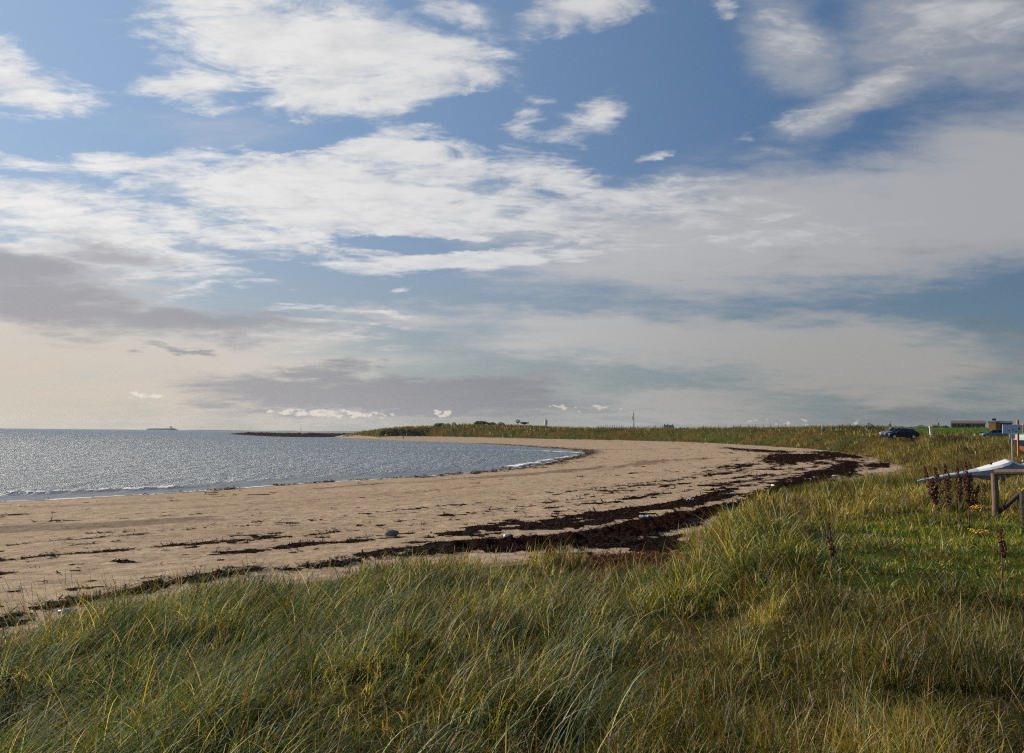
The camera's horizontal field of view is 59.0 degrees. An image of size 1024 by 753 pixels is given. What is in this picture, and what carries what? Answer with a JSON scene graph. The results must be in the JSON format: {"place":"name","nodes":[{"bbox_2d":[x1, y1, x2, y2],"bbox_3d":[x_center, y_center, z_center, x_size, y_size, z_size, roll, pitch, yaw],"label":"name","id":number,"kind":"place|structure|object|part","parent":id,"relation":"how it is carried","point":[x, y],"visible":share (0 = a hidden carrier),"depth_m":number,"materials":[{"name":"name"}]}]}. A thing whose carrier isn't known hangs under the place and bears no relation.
{"place":"outdoors","nodes":[
{"label":"outdoors","id":0,"kind":"place"},
{"bbox_2d":[146,428,177,429],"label":"island","id":1,"kind":"structure","parent":0,"point":[161,429],"depth_m":4758.80,"materials":[{"name":"grey"}]},
{"bbox_2d":[202,430,355,431],"bbox_3d":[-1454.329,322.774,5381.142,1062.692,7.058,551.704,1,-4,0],"label":"shore","id":2,"kind":"structure","parent":0,"point":[249,430],"depth_m":5325.38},
{"bbox_2d":[0,428,584,501],"bbox_3d":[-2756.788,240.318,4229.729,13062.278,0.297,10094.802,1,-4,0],"label":"sea","id":3,"kind":"structure","parent":0,"point":[45,464],"depth_m":122.32,"materials":[{"name":"liquid"}]},
{"bbox_2d":[0,435,904,639],"bbox_3d":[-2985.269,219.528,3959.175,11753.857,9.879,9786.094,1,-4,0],"label":"beach","id":4,"kind":"structure","parent":0,"point":[153,514],"depth_m":32.51,"materials":[{"name":"beige sand"}]},
{"bbox_2d":[232,432,353,436],"bbox_3d":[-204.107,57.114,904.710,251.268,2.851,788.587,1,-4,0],"label":"reef rocks","id":5,"kind":"object","parent":4,"relation":"on","point":[293,434],"visible":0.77,"depth_m":702.92,"materials":[{"name":"black stone"}]},
{"bbox_2d":[0,443,909,652],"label":"seaweed","id":6,"kind":"object","parent":4,"relation":"on","point":[617,558],"visible":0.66,"depth_m":23.87,"materials":[{"name":"black plant"}]},
{"bbox_2d":[0,425,1023,752],"bbox_3d":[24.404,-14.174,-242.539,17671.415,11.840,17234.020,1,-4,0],"label":"dune ground","id":7,"kind":"structure","parent":0,"point":[492,431],"depth_m":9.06,"materials":[{"name":"green plant"}]},
{"bbox_2d":[0,668,24,742],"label":"leafy shrub","id":8,"kind":"object","parent":7,"relation":"on","point":[3,706],"visible":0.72,"depth_m":6.21,"materials":[{"name":"green plant"}]},
{"bbox_2d":[15,673,135,720],"bbox_3d":[-3.654,2.770,7.683,0.899,0.404,0.831,1,-4,0],"label":"leafy shrub","id":9,"kind":"object","parent":7,"relation":"on","point":[41,695],"visible":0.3,"depth_m":7.60,"materials":[{"name":"green plant"}]},
{"bbox_2d":[103,647,132,671],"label":"leafy shrub","id":10,"kind":"object","parent":7,"relation":"on","point":[109,655],"visible":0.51,"depth_m":9.00,"materials":[{"name":"green plant"}]},
{"bbox_2d":[69,670,183,716],"bbox_3d":[-3.245,2.718,7.660,0.916,0.418,0.758,2,-4,-27],"label":"leafy shrub","id":11,"kind":"object","parent":7,"relation":"on","point":[90,685],"visible":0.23,"depth_m":7.58,"materials":[{"name":"green plant"}]},
{"bbox_2d":[434,423,445,426],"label":"thorn bush","id":12,"kind":"object","parent":7,"relation":"on","point":[439,424],"visible":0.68,"depth_m":568.13,"materials":[{"name":"green plant"}]},
{"bbox_2d":[474,421,488,424],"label":"thorn bush","id":13,"kind":"object","parent":7,"relation":"on","point":[481,422],"visible":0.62,"depth_m":591.06,"materials":[{"name":"green plant"}]},
{"bbox_2d":[597,425,662,428],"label":"post fence","id":14,"kind":"object","parent":7,"relation":"on","point":[630,426],"visible":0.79,"depth_m":426.58,"materials":[{"name":"wood"}]},
{"bbox_2d":[344,422,1023,498],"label":"dune scrub","id":15,"kind":"object","parent":7,"relation":"on","point":[990,445],"visible":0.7,"depth_m":104.05,"materials":[{"name":"green plant"}]},
{"bbox_2d":[822,523,836,581],"bbox_3d":[4.101,2.304,11.733,0.171,0.814,0.239,-2,-4,30],"label":"dock plant","id":16,"kind":"object","parent":7,"relation":"on","point":[832,547],"visible":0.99,"depth_m":11.77,"materials":[{"name":"brown plant"}]},
{"bbox_2d":[823,425,883,430],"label":"post fence","id":17,"kind":"object","parent":7,"relation":"on","point":[856,427],"visible":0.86,"depth_m":211.61,"materials":[{"name":"wood"}]},
{"bbox_2d":[879,428,895,436],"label":"parked car","id":18,"kind":"object","parent":7,"relation":"on","point":[888,430],"visible":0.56,"depth_m":137.58,"materials":[{"name":"silver metal"}]},
{"bbox_2d":[883,428,909,437],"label":"parked car","id":19,"kind":"object","parent":7,"relation":"on","point":[892,431],"visible":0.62,"depth_m":133.11,"materials":[{"name":"blue paint"}]},
{"bbox_2d":[888,429,919,438],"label":"parked car","id":20,"kind":"object","parent":7,"relation":"on","point":[912,433],"visible":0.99,"depth_m":128.46,"materials":[{"name":"paint"}]},
{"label":"windows","id":21,"kind":"part","parent":20,"relation":"part of","materials":[{"name":"black glass"}]},
{"bbox_2d":[929,426,932,436],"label":"lifebuoy stand","id":22,"kind":"object","parent":7,"relation":"on","point":[930,430],"visible":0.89,"depth_m":135.88,"materials":[{"name":"white"}]},
{"bbox_2d":[923,466,942,524],"bbox_3d":[8.678,2.478,18.635,0.394,1.273,0.327,1,-4,0],"label":"dock plant","id":23,"kind":"object","parent":7,"relation":"on","point":[934,493],"visible":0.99,"depth_m":18.64,"materials":[{"name":"brown plant"}]},
{"bbox_2d":[929,435,945,443],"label":"bramble bush","id":24,"kind":"object","parent":7,"relation":"on","point":[939,436],"visible":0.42,"depth_m":115.30,"materials":[{"name":"green plant"}]},
{"bbox_2d":[933,463,954,526],"bbox_3d":[8.758,2.431,18.376,0.403,1.349,0.250,0,-4,7],"label":"dock plant","id":25,"kind":"object","parent":7,"relation":"on","point":[947,484],"visible":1,"depth_m":18.36,"materials":[{"name":"brown plant"}]},
{"bbox_2d":[954,466,967,525],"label":"dock plant","id":26,"kind":"object","parent":7,"relation":"on","point":[960,491],"visible":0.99,"depth_m":18.55,"materials":[{"name":"brown plant"}]},
{"bbox_2d":[951,421,985,427],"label":"long bungalow","id":27,"kind":"object","parent":7,"relation":"on","point":[964,424],"visible":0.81,"depth_m":290.57,"materials":[{"name":"brick"}]},
{"bbox_2d":[917,459,1023,490],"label":"upturned hull","id":28,"kind":"object","parent":7,"relation":"on","point":[984,472],"visible":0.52,"depth_m":24.87,"materials":[{"name":"white plastic"}]},
{"bbox_2d":[963,461,978,529],"bbox_3d":[9.149,2.403,18.137,0.379,1.405,0.232,2,-4,-19],"label":"dock plant","id":29,"kind":"object","parent":7,"relation":"on","point":[968,484],"visible":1,"depth_m":18.11,"materials":[{"name":"brown plant"}]},
{"bbox_2d":[971,505,981,562],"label":"ragwort plant","id":30,"kind":"object","parent":7,"relation":"on","point":[977,522],"visible":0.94,"depth_m":13.69,"materials":[{"name":"green plant"}]},
{"bbox_2d":[968,528,989,591],"bbox_3d":[5.690,2.290,11.036,0.180,0.866,0.218,2,-4,-24],"label":"ragwort plant","id":31,"kind":"object","parent":7,"relation":"on","point":[980,577],"visible":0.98,"depth_m":11.00,"materials":[{"name":"green plant"}]},
{"bbox_2d":[981,482,991,531],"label":"dock plant","id":32,"kind":"object","parent":7,"relation":"on","point":[984,490],"visible":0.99,"depth_m":17.81,"materials":[{"name":"brown plant"}]},
{"bbox_2d":[988,421,995,429],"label":"orange hut","id":33,"kind":"object","parent":7,"relation":"on","point":[992,424],"visible":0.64,"depth_m":195.96,"materials":[{"name":"stone"}]},
{"bbox_2d":[980,430,1007,437],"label":"parked car","id":34,"kind":"object","parent":7,"relation":"on","point":[994,432],"visible":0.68,"depth_m":154.47,"materials":[{"name":"metal"}]},
{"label":"windows","id":35,"kind":"part","parent":34,"relation":"part of","materials":[{"name":"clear glass"}]},
{"bbox_2d":[992,418,1012,429],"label":"clubhouse","id":36,"kind":"structure","parent":7,"relation":"on","point":[999,424],"depth_m":198.79,"materials":[{"name":"stone"}]},
{"bbox_2d":[993,526,1014,594],"bbox_3d":[5.905,2.260,10.933,0.239,0.913,0.250,3,-5,-39],"label":"dock plant","id":37,"kind":"object","parent":7,"relation":"on","point":[1002,550],"visible":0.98,"depth_m":10.90,"materials":[{"name":"brown plant"}]},
{"bbox_2d":[991,469,1023,522],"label":"timber barrier","id":38,"kind":"object","parent":7,"relation":"on","point":[995,493],"visible":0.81,"depth_m":19.99,"materials":[{"name":"brown wood"}]},
{"bbox_2d":[1002,420,1021,456],"bbox_3d":[28.838,3.939,52.239,1.122,2.886,0.149,1,-4,0],"label":"notice board","id":39,"kind":"object","parent":7,"relation":"on","point":[1013,429],"visible":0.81,"depth_m":52.23,"materials":[{"name":"blue paint"}]},
{"bbox_2d":[1010,434,1014,457],"bbox_3d":[27.489,4.163,49.754,0.307,2.006,0.095,1,-4,0],"label":"marker post","id":40,"kind":"object","parent":7,"relation":"on","point":[1012,436],"visible":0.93,"depth_m":49.76,"materials":[{"name":"metal"}]},
{"bbox_2d":[1014,423,1023,453],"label":"work boat","id":41,"kind":"object","parent":7,"relation":"on","point":[1021,439],"visible":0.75,"depth_m":55.48,"materials":[{"name":"white paint"}]},
{"bbox_2d":[1019,488,1023,532],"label":"ragwort plant","id":42,"kind":"object","parent":7,"relation":"on","point":[1022,489],"visible":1,"depth_m":14.89,"materials":[{"name":"green plant"}]},
{"bbox_2d":[0,0,1023,431],"label":"sky","id":43,"kind":"structure","parent":0,"point":[252,215],"materials":[{"name":"blue"}]}
]}

